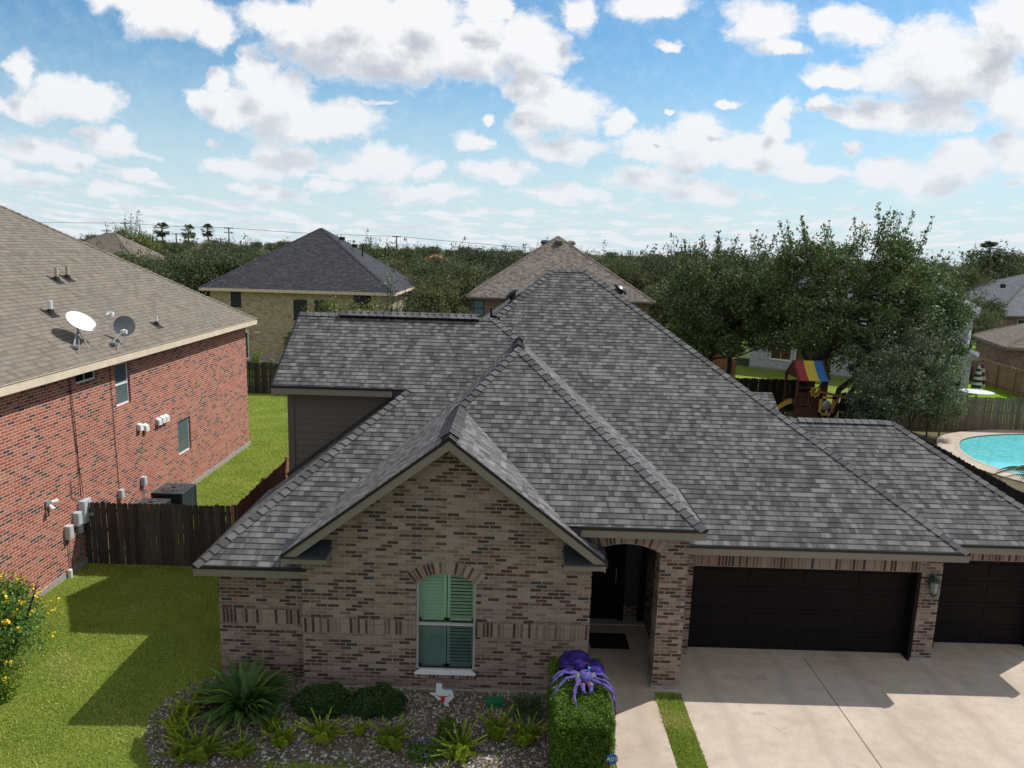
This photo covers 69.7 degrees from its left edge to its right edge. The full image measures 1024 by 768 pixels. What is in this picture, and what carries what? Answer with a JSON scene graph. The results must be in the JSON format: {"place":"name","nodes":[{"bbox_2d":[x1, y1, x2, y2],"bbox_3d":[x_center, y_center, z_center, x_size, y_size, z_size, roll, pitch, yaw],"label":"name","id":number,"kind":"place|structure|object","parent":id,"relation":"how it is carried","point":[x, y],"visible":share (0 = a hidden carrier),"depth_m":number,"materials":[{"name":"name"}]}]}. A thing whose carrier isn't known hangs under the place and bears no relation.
{"place":"outdoors","nodes":[
{"label":"outdoors","id":0,"kind":"place"},
{"bbox_2d":[33,393,288,629],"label":"side lawn","id":1,"kind":"structure","parent":0,"point":[177,570],"depth_m":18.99,"materials":[{"name":"green plant"}]},
{"bbox_2d":[85,501,236,565],"bbox_3d":[-9.576,4.091,20.122,4.190,1.798,0.158,2,10,0],"label":"wooden fence","id":2,"kind":"object","parent":1,"relation":"on","point":[139,543],"visible":0.9,"depth_m":20.04,"materials":[{"name":"brown wood"}]},
{"bbox_2d":[151,483,196,523],"bbox_3d":[-10.838,3.807,23.618,1.000,1.034,1.000,2,10,0],"label":"air conditioner","id":3,"kind":"object","parent":1,"relation":"on","point":[180,493],"visible":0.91,"depth_m":23.36,"materials":[{"name":"black metal"}]},
{"bbox_2d":[0,562,347,767],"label":"grass","id":4,"kind":"structure","parent":0,"point":[136,633],"depth_m":15.63,"materials":[{"name":"green plant"}]},
{"bbox_2d":[0,625,877,767],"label":"front lawn","id":5,"kind":"structure","parent":0,"point":[124,758],"depth_m":14.31,"materials":[{"name":"green plant"}]},
{"bbox_2d":[0,671,18,702],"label":"shrub","id":6,"kind":"object","parent":5,"relation":"on","point":[8,687],"visible":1,"depth_m":14.26,"materials":[{"name":"green plant"}]},
{"bbox_2d":[0,564,62,673],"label":"flowering shrub","id":7,"kind":"object","parent":5,"relation":"on","point":[17,619],"visible":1,"depth_m":14.89,"materials":[{"name":"green plant"}]},
{"bbox_2d":[144,675,609,767],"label":"gravel bed","id":8,"kind":"object","parent":5,"relation":"on","point":[353,750],"visible":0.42,"depth_m":13.53,"materials":[{"name":"grey gravel"}]},
{"bbox_2d":[156,732,198,762],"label":"foxtail fern","id":9,"kind":"object","parent":8,"relation":"on","point":[179,753],"visible":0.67,"depth_m":12.89,"materials":[{"name":"green plant"}]},
{"bbox_2d":[157,701,197,724],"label":"foxtail fern","id":10,"kind":"object","parent":8,"relation":"on","point":[176,715],"visible":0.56,"depth_m":13.70,"materials":[{"name":"green plant"}]},
{"bbox_2d":[161,705,195,739],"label":"foxtail fern","id":11,"kind":"object","parent":8,"relation":"on","point":[180,729],"visible":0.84,"depth_m":13.35,"materials":[{"name":"green plant"}]},
{"bbox_2d":[165,685,204,715],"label":"foxtail fern","id":12,"kind":"object","parent":8,"relation":"on","point":[182,708],"visible":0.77,"depth_m":13.92,"materials":[{"name":"green plant"}]},
{"bbox_2d":[161,714,242,764],"bbox_3d":[-5.527,6.372,13.005,1.351,0.587,1.066,8,12,31],"label":"foxtail fern","id":13,"kind":"object","parent":8,"relation":"on","point":[204,750],"visible":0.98,"depth_m":12.99,"materials":[{"name":"green plant"}]},
{"bbox_2d":[219,727,264,758],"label":"foxtail fern","id":14,"kind":"object","parent":8,"relation":"on","point":[241,751],"visible":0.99,"depth_m":12.99,"materials":[{"name":"green plant"}]},
{"bbox_2d":[184,653,304,743],"bbox_3d":[-5.102,5.875,14.099,2.186,0.910,2.069,-6,13,-38],"label":"strap leaf plant","id":15,"kind":"object","parent":8,"relation":"on","point":[253,692],"visible":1,"depth_m":13.89,"materials":[{"name":"green plant"}]},
{"bbox_2d":[250,704,285,730],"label":"foxtail fern","id":16,"kind":"object","parent":8,"relation":"on","point":[267,725],"visible":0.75,"depth_m":13.65,"materials":[{"name":"green plant"}]},
{"bbox_2d":[260,720,301,747],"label":"foxtail fern","id":17,"kind":"object","parent":8,"relation":"on","point":[283,738],"visible":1,"depth_m":13.35,"materials":[{"name":"green plant"}]},
{"bbox_2d":[290,681,354,722],"bbox_3d":[-3.669,6.056,14.275,1.116,0.537,1.067,11,14,41],"label":"shrub","id":18,"kind":"object","parent":8,"relation":"on","point":[320,698],"visible":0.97,"depth_m":14.10,"materials":[{"name":"green plant"}]},
{"bbox_2d":[293,707,357,747],"bbox_3d":[-3.457,6.341,13.473,1.135,0.468,0.895,10,13,38],"label":"foxtail fern","id":19,"kind":"object","parent":8,"relation":"on","point":[325,735],"visible":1,"depth_m":13.47,"materials":[{"name":"green plant"}]},
{"bbox_2d":[347,681,407,720],"bbox_3d":[-2.601,6.099,14.318,1.167,0.472,0.932,2,10,0],"label":"shrub","id":20,"kind":"object","parent":8,"relation":"on","point":[383,697],"visible":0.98,"depth_m":14.13,"materials":[{"name":"green plant"}]},
{"bbox_2d":[367,712,415,751],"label":"foxtail fern","id":21,"kind":"object","parent":8,"relation":"on","point":[391,738],"visible":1,"depth_m":13.31,"materials":[{"name":"green plant"}]},
{"bbox_2d":[404,736,445,764],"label":"lantana","id":22,"kind":"object","parent":8,"relation":"on","point":[425,748],"visible":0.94,"depth_m":13.03,"materials":[{"name":"green plant"}]},
{"bbox_2d":[430,683,453,706],"bbox_3d":[-1.367,6.131,14.346,0.469,0.630,0.036,2,10,0],"label":"yard sign","id":23,"kind":"object","parent":8,"relation":"on","point":[445,697],"visible":0.94,"depth_m":14.32,"materials":[{"name":"grey metal"}]},
{"bbox_2d":[435,714,461,741],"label":"lantana","id":24,"kind":"object","parent":8,"relation":"on","point":[445,726],"visible":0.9,"depth_m":13.47,"materials":[{"name":"green plant"}]},
{"bbox_2d":[430,719,486,767],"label":"foxtail fern","id":25,"kind":"object","parent":8,"relation":"on","point":[459,748],"visible":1,"depth_m":13.01,"materials":[{"name":"green plant"}]},
{"bbox_2d":[476,704,513,741],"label":"foxtail fern","id":26,"kind":"object","parent":8,"relation":"on","point":[497,728],"visible":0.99,"depth_m":13.39,"materials":[{"name":"green plant"}]},
{"bbox_2d":[502,708,547,746],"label":"foxtail fern","id":27,"kind":"object","parent":8,"relation":"on","point":[526,735],"visible":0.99,"depth_m":13.29,"materials":[{"name":"green plant"}]},
{"bbox_2d":[501,688,549,724],"bbox_3d":[0.288,6.403,14.367,1.225,0.649,1.286,2,10,0],"label":"liriope","id":28,"kind":"object","parent":8,"relation":"on","point":[524,705],"visible":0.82,"depth_m":14.27,"materials":[{"name":"green plant"}]},
{"bbox_2d":[545,657,616,767],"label":"hedge","id":29,"kind":"object","parent":8,"relation":"on","point":[582,734],"visible":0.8,"depth_m":12.28,"materials":[{"name":"green plant"}]},
{"bbox_2d":[548,650,615,713],"bbox_3d":[1.230,5.334,13.245,1.170,0.534,1.588,2,10,0],"label":"inflatable spider","id":30,"kind":"object","parent":29,"relation":"on","point":[583,669],"visible":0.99,"depth_m":13.27,"materials":[{"name":"purple fabric"}]},
{"bbox_2d":[0,0,1023,265],"label":"sky","id":31,"kind":"structure","parent":0,"point":[626,124],"materials":[{"name":"blue"}]},
{"bbox_2d":[155,242,990,430],"bbox_3d":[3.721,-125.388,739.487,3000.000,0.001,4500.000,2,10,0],"label":"ground","id":32,"kind":"structure","parent":0,"point":[743,360],"depth_m":65.50,"materials":[{"name":"green plant"}]},
{"bbox_2d":[84,233,163,259],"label":"brick house","id":33,"kind":"structure","parent":32,"relation":"on","point":[110,242],"depth_m":120.35,"materials":[{"name":"concrete"}]},
{"bbox_2d":[96,239,156,271],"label":"evergreen tree","id":34,"kind":"object","parent":32,"relation":"on","point":[124,256],"visible":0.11,"depth_m":64.58,"materials":[{"name":"green plant"}]},
{"bbox_2d":[0,205,256,606],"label":"brick house","id":35,"kind":"structure","parent":32,"relation":"on","point":[159,400],"depth_m":21.81,"materials":[{"name":"brick"}]},
{"bbox_2d":[65,311,113,351],"bbox_3d":[-11.591,-1.473,19.980,0.752,0.994,1.374,4,11,12],"label":"satellite dish","id":36,"kind":"object","parent":35,"relation":"attached to","point":[80,320],"visible":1,"depth_m":20.02,"materials":[{"name":"grey metal"}]},
{"bbox_2d":[114,361,128,405],"bbox_3d":[-11.637,-0.007,21.822,0.055,1.264,0.814,2,10,0],"label":"window","id":37,"kind":"structure","parent":35,"relation":"in","point":[120,370],"depth_m":21.90,"materials":[{"name":"grey glass"}]},
{"bbox_2d":[109,316,134,347],"bbox_3d":[-11.318,-1.519,21.256,0.555,0.865,0.861,2,10,0],"label":"satellite dish","id":38,"kind":"object","parent":35,"relation":"attached to","point":[123,326],"visible":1,"depth_m":21.49,"materials":[{"name":"grey metal"}]},
{"bbox_2d":[177,417,189,454],"bbox_3d":[-11.694,1.830,26.059,0.050,1.234,0.994,2,10,0],"label":"window","id":39,"kind":"structure","parent":35,"relation":"in","point":[183,425],"depth_m":26.15,"materials":[{"name":"grey glass"}]},
{"bbox_2d":[104,209,163,251],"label":"leafy tree","id":40,"kind":"object","parent":32,"relation":"on","point":[140,238],"visible":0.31,"depth_m":127.59,"materials":[{"name":"green plant"}]},
{"bbox_2d":[149,224,258,296],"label":"evergreen tree","id":41,"kind":"object","parent":32,"relation":"on","point":[199,265],"visible":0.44,"depth_m":62.85,"materials":[{"name":"green plant"}]},
{"bbox_2d":[207,245,258,279],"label":"evergreen tree","id":42,"kind":"object","parent":32,"relation":"on","point":[243,259],"visible":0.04,"depth_m":63.90,"materials":[{"name":"green plant"}]},
{"bbox_2d":[218,236,266,256],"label":"evergreen tree","id":43,"kind":"object","parent":32,"relation":"on","point":[254,249],"visible":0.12,"depth_m":135.53,"materials":[{"name":"green plant"}]},
{"bbox_2d":[231,456,288,524],"bbox_3d":[-7.478,2.019,31.720,0.160,1.850,23.807,2,10,0],"label":"wooden fence","id":44,"kind":"object","parent":32,"relation":"on","point":[275,477],"visible":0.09,"depth_m":21.82,"materials":[{"name":"brown wood"}]},
{"bbox_2d":[246,362,277,393],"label":"wooden fence","id":45,"kind":"object","parent":32,"relation":"on","point":[263,373],"visible":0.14,"depth_m":43.57,"materials":[{"name":"brown wood"}]},
{"bbox_2d":[198,228,417,360],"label":"brick house","id":46,"kind":"structure","parent":32,"relation":"on","point":[272,290],"depth_m":55.28,"materials":[{"name":"brick"}]},
{"bbox_2d":[293,300,306,319],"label":"window","id":47,"kind":"structure","parent":46,"relation":"in","point":[296,303],"depth_m":54.92,"materials":[{"name":"black glass"}]},
{"bbox_2d":[348,234,406,260],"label":"evergreen tree","id":48,"kind":"object","parent":32,"relation":"on","point":[371,253],"visible":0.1,"depth_m":90.12,"materials":[{"name":"green plant"}]},
{"bbox_2d":[372,249,410,273],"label":"evergreen tree","id":49,"kind":"object","parent":32,"relation":"on","point":[390,262],"visible":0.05,"depth_m":78.31,"materials":[{"name":"green plant"}]},
{"bbox_2d":[368,238,429,270],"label":"evergreen tree","id":50,"kind":"object","parent":32,"relation":"on","point":[411,255],"visible":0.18,"depth_m":93.99,"materials":[{"name":"green plant"}]},
{"bbox_2d":[392,251,474,312],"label":"evergreen tree","id":51,"kind":"object","parent":32,"relation":"on","point":[418,279],"visible":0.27,"depth_m":64.99,"materials":[{"name":"green plant"}]},
{"bbox_2d":[404,270,471,313],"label":"bushy tree","id":52,"kind":"object","parent":32,"relation":"on","point":[433,302],"visible":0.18,"depth_m":48.27,"materials":[{"name":"green plant"}]},
{"bbox_2d":[404,254,471,279],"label":"evergreen tree","id":53,"kind":"object","parent":32,"relation":"on","point":[431,268],"visible":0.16,"depth_m":76.04,"materials":[{"name":"green plant"}]},
{"bbox_2d":[434,253,500,306],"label":"evergreen tree","id":54,"kind":"object","parent":32,"relation":"on","point":[469,273],"visible":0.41,"depth_m":68.36,"materials":[{"name":"green plant"}]},
{"bbox_2d":[440,236,516,275],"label":"evergreen tree","id":55,"kind":"object","parent":32,"relation":"on","point":[483,255],"visible":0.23,"depth_m":83.74,"materials":[{"name":"green plant"}]},
{"bbox_2d":[465,236,656,316],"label":"brick house","id":56,"kind":"structure","parent":32,"relation":"on","point":[556,252],"depth_m":54.91,"materials":[{"name":"concrete"}]},
{"bbox_2d":[191,269,1023,693],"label":"brick house","id":57,"kind":"structure","parent":32,"relation":"on","point":[515,491],"depth_m":16.26,"materials":[{"name":"grey"}]},
{"bbox_2d":[414,574,475,675],"bbox_3d":[-1.320,4.800,14.768,1.785,2.400,0.370,2,10,0],"label":"window","id":58,"kind":"structure","parent":57,"relation":"in","point":[446,603],"depth_m":14.86,"materials":[{"name":"white"}]},
{"bbox_2d":[590,544,647,621],"bbox_3d":[2.409,4.125,17.556,1.620,3.250,0.203,2,10,0],"label":"front door","id":59,"kind":"structure","parent":57,"relation":"in","point":[607,588],"depth_m":17.66,"materials":[{"name":"black wood"}]},
{"bbox_2d":[688,566,910,652],"bbox_3d":[6.412,5.077,16.604,4.920,2.050,0.074,2,10,0],"label":"garage door","id":60,"kind":"structure","parent":57,"relation":"in","point":[732,607],"depth_m":16.58,"materials":[{"name":"brown metal"}]},
{"bbox_2d":[934,560,1023,644],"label":"garage door","id":61,"kind":"structure","parent":57,"relation":"in","point":[981,601],"depth_m":17.12,"materials":[{"name":"brown metal"}]},
{"bbox_2d":[585,240,666,310],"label":"evergreen tree","id":62,"kind":"object","parent":32,"relation":"on","point":[617,268],"visible":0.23,"depth_m":82.04,"materials":[{"name":"green plant"}]},
{"bbox_2d":[588,617,679,693],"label":"porch slab","id":63,"kind":"structure","parent":32,"relation":"on","point":[626,670],"depth_m":16.13,"materials":[{"name":"concrete"}]},
{"bbox_2d":[589,633,629,648],"bbox_3d":[2.211,5.892,16.863,0.870,0.020,0.660,2,10,0],"label":"door mat","id":64,"kind":"object","parent":63,"relation":"on","point":[608,640],"depth_m":16.83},
{"bbox_2d":[609,692,676,767],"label":"walkway","id":65,"kind":"structure","parent":32,"relation":"on","point":[642,739],"depth_m":13.68,"materials":[{"name":"concrete"}]},
{"bbox_2d":[632,245,680,271],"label":"evergreen tree","id":66,"kind":"object","parent":32,"relation":"on","point":[661,258],"visible":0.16,"depth_m":107.93,"materials":[{"name":"green plant"}]},
{"bbox_2d":[637,261,713,326],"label":"evergreen tree","id":67,"kind":"object","parent":32,"relation":"on","point":[650,291],"visible":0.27,"depth_m":65.12,"materials":[{"name":"green plant"}]},
{"bbox_2d":[687,339,735,377],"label":"wooden fence","id":68,"kind":"object","parent":32,"relation":"on","point":[721,363],"visible":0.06,"depth_m":52.82,"materials":[{"name":"brown wood"}]},
{"bbox_2d":[655,229,791,374],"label":"evergreen tree","id":69,"kind":"object","parent":32,"relation":"on","point":[711,335],"visible":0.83,"depth_m":42.01,"materials":[{"name":"green plant"}]},
{"bbox_2d":[734,378,809,409],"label":"wooden fence","id":70,"kind":"object","parent":32,"relation":"on","point":[775,387],"visible":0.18,"depth_m":43.24,"materials":[{"name":"black wood"}]},
{"bbox_2d":[681,647,905,660],"bbox_3d":[6.181,6.116,16.654,5.480,0.080,0.350,2,10,0],"label":"garage apron","id":71,"kind":"object","parent":32,"relation":"on","point":[793,653],"visible":0.56,"depth_m":16.60,"materials":[{"name":"concrete"}]},
{"bbox_2d":[749,265,980,396],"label":"brick house","id":72,"kind":"structure","parent":32,"relation":"on","point":[759,359],"depth_m":56.59,"materials":[{"name":"concrete"}]},
{"bbox_2d":[746,202,989,417],"bbox_3d":[19.308,-3.735,40.358,12.746,12.026,9.176,2,10,0],"label":"evergreen tree","id":73,"kind":"object","parent":32,"relation":"on","point":[893,273],"visible":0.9,"depth_m":38.59,"materials":[{"name":"green plant"}]},
{"bbox_2d":[838,393,1023,504],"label":"wooden fence","id":74,"kind":"object","parent":32,"relation":"on","point":[1011,492],"visible":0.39,"depth_m":25.76,"materials":[{"name":"black wood"}]},
{"bbox_2d":[844,392,1023,429],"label":"wooden fence","id":75,"kind":"object","parent":32,"relation":"on","point":[970,420],"visible":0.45,"depth_m":39.50,"materials":[{"name":"brown wood"}]},
{"bbox_2d":[911,429,1023,491],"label":"pool yard","id":76,"kind":"structure","parent":32,"relation":"on","point":[932,436],"depth_m":37.83,"materials":[{"name":"concrete"}]},
{"bbox_2d":[845,301,974,429],"bbox_3d":[19.202,-0.485,35.673,5.782,7.190,5.930,4,11,15],"label":"silvery shrub","id":77,"kind":"object","parent":76,"relation":"on","point":[921,369],"visible":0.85,"depth_m":34.90,"materials":[{"name":"green plant"}]},
{"bbox_2d":[917,373,970,436],"bbox_3d":[21.668,0.990,37.178,3.406,3.853,3.246,-6,13,-36],"label":"silvery shrub","id":78,"kind":"object","parent":76,"relation":"on","point":[956,412],"visible":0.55,"depth_m":36.91,"materials":[{"name":"green plant"}]},
{"bbox_2d":[936,430,1023,482],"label":"pool deck","id":79,"kind":"structure","parent":76,"relation":"on","point":[946,442],"depth_m":35.95,"materials":[{"name":"concrete"}]},
{"bbox_2d":[955,433,1023,475],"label":"swimming pool","id":80,"kind":"structure","parent":79,"relation":"in","point":[998,451],"depth_m":35.51,"materials":[{"name":"liquid"}]},
{"bbox_2d":[991,465,1023,483],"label":"palm","id":81,"kind":"object","parent":76,"relation":"on","point":[1014,468],"visible":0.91,"depth_m":27.64,"materials":[{"name":"green plant"}]},
{"bbox_2d":[931,642,1023,663],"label":"garage apron","id":82,"kind":"object","parent":32,"relation":"on","point":[977,653],"visible":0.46,"depth_m":16.86,"materials":[{"name":"concrete"}]},
{"bbox_2d":[950,258,1007,289],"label":"evergreen tree","id":83,"kind":"object","parent":32,"relation":"on","point":[975,274],"visible":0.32,"depth_m":102.77,"materials":[{"name":"green plant"}]},
{"bbox_2d":[975,241,1004,279],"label":"palm tree","id":84,"kind":"object","parent":32,"relation":"on","point":[995,258],"visible":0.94,"depth_m":107.36,"materials":[{"name":"green plant"}]},
{"bbox_2d":[958,239,1023,281],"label":"evergreen tree","id":85,"kind":"object","parent":32,"relation":"on","point":[1003,264],"visible":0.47,"depth_m":114.22,"materials":[{"name":"green plant"}]},
{"bbox_2d":[960,274,1023,327],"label":"brick house","id":86,"kind":"structure","parent":32,"relation":"on","point":[1010,289],"depth_m":94.39,"materials":[{"name":"concrete"}]},
{"bbox_2d":[971,323,1023,369],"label":"brick house","id":87,"kind":"structure","parent":32,"relation":"on","point":[1004,345],"depth_m":57.78,"materials":[{"name":"brick"}]},
{"bbox_2d":[655,691,708,767],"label":"grass","id":88,"kind":"structure","parent":0,"point":[681,748],"depth_m":13.75,"materials":[{"name":"green plant"}]},
{"bbox_2d":[679,654,880,767],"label":"driveway","id":89,"kind":"structure","parent":0,"point":[761,712],"depth_m":14.33,"materials":[{"name":"concrete"}]},
{"bbox_2d":[779,411,792,417],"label":"back lawn","id":90,"kind":"structure","parent":0,"point":[788,414],"depth_m":42.13,"materials":[{"name":"plant"}]},
{"bbox_2d":[777,360,874,417],"bbox_3d":[15.747,0.672,38.030,6.420,3.643,3.448,4,11,12],"label":"play set","id":91,"kind":"object","parent":90,"relation":"on","point":[808,370],"visible":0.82,"depth_m":37.85,"materials":[{"name":"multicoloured wood"}]},
{"bbox_2d":[839,352,918,425],"bbox_3d":[16.613,0.941,33.848,3.005,4.836,2.844,2,10,0],"label":"silvery shrub","id":92,"kind":"object","parent":90,"relation":"on","point":[866,400],"visible":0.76,"depth_m":33.54,"materials":[{"name":"green plant"}]},
{"bbox_2d":[733,365,907,405],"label":"lawn","id":93,"kind":"structure","parent":0,"point":[834,383],"depth_m":55.43,"materials":[{"name":"green plant"}]},
{"bbox_2d":[804,658,1023,767],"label":"driveway","id":94,"kind":"structure","parent":0,"point":[910,714],"depth_m":14.71,"materials":[{"name":"concrete"}]},
{"bbox_2d":[967,379,1023,429],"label":"lawn","id":95,"kind":"structure","parent":0,"point":[1000,393],"depth_m":50.44,"materials":[{"name":"green plant"}]},
{"bbox_2d":[971,364,981,389],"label":"patio umbrella","id":96,"kind":"object","parent":95,"relation":"on","point":[976,381],"visible":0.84,"depth_m":50.40,"materials":[{"name":"multicoloured fabric"}]},
{"bbox_2d":[969,358,1023,397],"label":"wooden fence","id":97,"kind":"object","parent":95,"relation":"on","point":[1007,378],"visible":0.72,"depth_m":52.45,"materials":[{"name":"brown wood"}]},
{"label":"neighbour lawn","id":98,"kind":"structure","parent":0,"visible":0},
{"bbox_2d":[293,288,378,312],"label":"flowering shrub","id":99,"kind":"object","parent":98,"relation":"on","point":[332,308],"visible":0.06,"depth_m":48.07,"materials":[{"name":"green plant"}]},
{"bbox_2d":[355,273,420,311],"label":"bushy tree","id":100,"kind":"object","parent":98,"relation":"on","point":[404,300],"visible":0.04,"depth_m":49.55,"materials":[{"name":"green plant"}]},
{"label":"distant lawn","id":101,"kind":"structure","parent":0,"visible":0},
{"bbox_2d":[624,260,672,297],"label":"evergreen tree","id":102,"kind":"object","parent":101,"relation":"on","point":[637,278],"visible":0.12,"depth_m":78.58,"materials":[{"name":"green plant"}]},
{"bbox_2d":[631,250,692,321],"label":"evergreen tree","id":103,"kind":"object","parent":101,"relation":"on","point":[655,266],"visible":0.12,"depth_m":79.87,"materials":[{"name":"green plant"}]},
{"bbox_2d":[636,232,739,309],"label":"evergreen tree","id":104,"kind":"object","parent":101,"relation":"on","point":[671,267],"visible":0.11,"depth_m":76.36,"materials":[{"name":"green plant"}]},
{"bbox_2d":[674,239,748,273],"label":"evergreen tree","id":105,"kind":"object","parent":101,"relation":"on","point":[713,255],"visible":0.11,"depth_m":81.43,"materials":[{"name":"green plant"}]},
{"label":"distant lawn","id":106,"kind":"structure","parent":0,"visible":0},
{"bbox_2d":[969,293,1008,323],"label":"evergreen tree","id":107,"kind":"object","parent":106,"relation":"on","point":[995,305],"visible":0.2,"depth_m":76.41,"materials":[{"name":"green plant"}]},
{"bbox_2d":[970,293,1009,345],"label":"evergreen tree","id":108,"kind":"object","parent":106,"relation":"on","point":[986,317],"visible":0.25,"depth_m":64.32,"materials":[{"name":"green plant"}]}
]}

